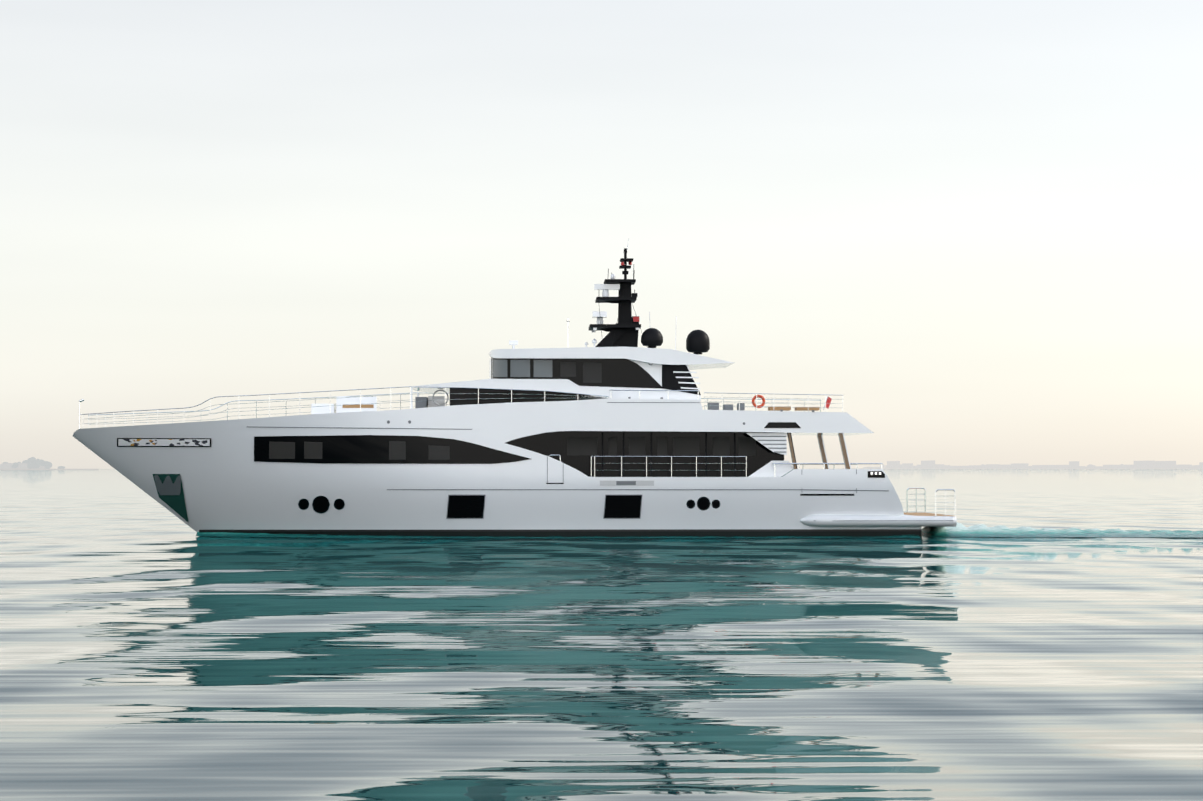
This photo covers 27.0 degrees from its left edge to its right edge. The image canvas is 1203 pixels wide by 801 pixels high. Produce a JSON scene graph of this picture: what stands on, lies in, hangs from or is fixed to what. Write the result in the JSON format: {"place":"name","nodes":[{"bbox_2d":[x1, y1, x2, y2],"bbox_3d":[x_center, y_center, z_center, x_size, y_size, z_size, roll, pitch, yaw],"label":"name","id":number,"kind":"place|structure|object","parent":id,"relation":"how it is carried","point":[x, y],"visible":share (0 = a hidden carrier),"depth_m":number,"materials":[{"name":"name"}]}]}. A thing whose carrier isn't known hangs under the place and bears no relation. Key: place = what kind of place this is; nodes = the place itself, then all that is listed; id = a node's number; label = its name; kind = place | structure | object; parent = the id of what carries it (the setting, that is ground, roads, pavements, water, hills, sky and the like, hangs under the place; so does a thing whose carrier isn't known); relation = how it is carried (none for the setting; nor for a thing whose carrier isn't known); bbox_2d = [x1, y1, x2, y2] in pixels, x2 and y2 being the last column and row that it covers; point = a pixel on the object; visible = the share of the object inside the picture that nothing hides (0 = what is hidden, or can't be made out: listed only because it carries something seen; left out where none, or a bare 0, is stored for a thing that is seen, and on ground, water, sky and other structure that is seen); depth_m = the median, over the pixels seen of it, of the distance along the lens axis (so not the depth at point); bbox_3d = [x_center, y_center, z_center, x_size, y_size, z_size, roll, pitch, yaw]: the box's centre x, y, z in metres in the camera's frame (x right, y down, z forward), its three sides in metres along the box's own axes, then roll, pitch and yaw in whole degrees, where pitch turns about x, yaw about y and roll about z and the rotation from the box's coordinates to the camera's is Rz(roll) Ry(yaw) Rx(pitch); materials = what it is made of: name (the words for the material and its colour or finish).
{"place":"outdoors","nodes":[
{"label":"outdoors","id":0,"kind":"place"},
{"bbox_2d":[0,457,98,469],"bbox_3d":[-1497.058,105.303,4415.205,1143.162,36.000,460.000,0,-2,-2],"label":"shore","id":1,"kind":"structure","parent":0,"point":[32,463],"depth_m":4255.46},
{"bbox_2d":[0,469,1202,800],"bbox_3d":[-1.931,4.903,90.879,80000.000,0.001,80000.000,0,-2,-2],"label":"sea water","id":2,"kind":"structure","parent":0,"point":[150,649],"depth_m":32.31,"materials":[{"name":"teal liquid"}]},
{"bbox_2d":[73,398,921,537],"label":"yacht hull","id":3,"kind":"object","parent":2,"relation":"on","point":[228,483],"visible":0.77,"depth_m":87.66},
{"bbox_2d":[79,386,955,515],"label":"yacht rails","id":4,"kind":"object","parent":3,"relation":"attached to","point":[478,393],"visible":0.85,"depth_m":87.92,"materials":[{"name":"silver metal"}]},
{"bbox_2d":[311,347,783,476],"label":"superstructure","id":5,"kind":"object","parent":3,"relation":"on","point":[576,450],"visible":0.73,"depth_m":88.58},
{"bbox_2d":[343,389,831,411],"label":"yacht deck gear","id":6,"kind":"object","parent":5,"relation":"on","point":[421,402],"visible":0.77,"depth_m":88.29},
{"bbox_2d":[491,357,700,394],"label":"yacht glazing","id":7,"kind":"structure","parent":5,"relation":"attached to","point":[608,372],"depth_m":88.55,"materials":[{"name":"black glass"}]},
{"bbox_2d":[509,239,709,354],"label":"radar mast","id":8,"kind":"object","parent":5,"relation":"on","point":[624,330],"visible":0.94,"depth_m":90.85,"materials":[{"name":"black metal"}]},
{"bbox_2d":[747,433,956,526],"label":"yacht aft deck","id":9,"kind":"structure","parent":3,"relation":"attached to","point":[775,442],"depth_m":87.92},
{"bbox_2d":[196,532,920,537],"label":"hull bottom","id":10,"kind":"object","parent":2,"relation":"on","point":[221,534],"visible":0.35,"depth_m":87.82,"materials":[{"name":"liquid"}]},
{"bbox_2d":[922,522,1202,536],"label":"wake","id":11,"kind":"object","parent":2,"relation":"on","point":[962,530],"visible":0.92,"depth_m":89.72,"materials":[{"name":"liquid"}]},
{"bbox_2d":[0,0,1202,468],"label":"sky","id":12,"kind":"structure","parent":0,"point":[976,226],"materials":[{"name":"white"}]},
{"bbox_2d":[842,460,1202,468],"bbox_3d":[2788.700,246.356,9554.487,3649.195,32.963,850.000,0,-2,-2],"label":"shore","id":13,"kind":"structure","parent":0,"point":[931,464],"depth_m":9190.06,"materials":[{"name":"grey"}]}
]}

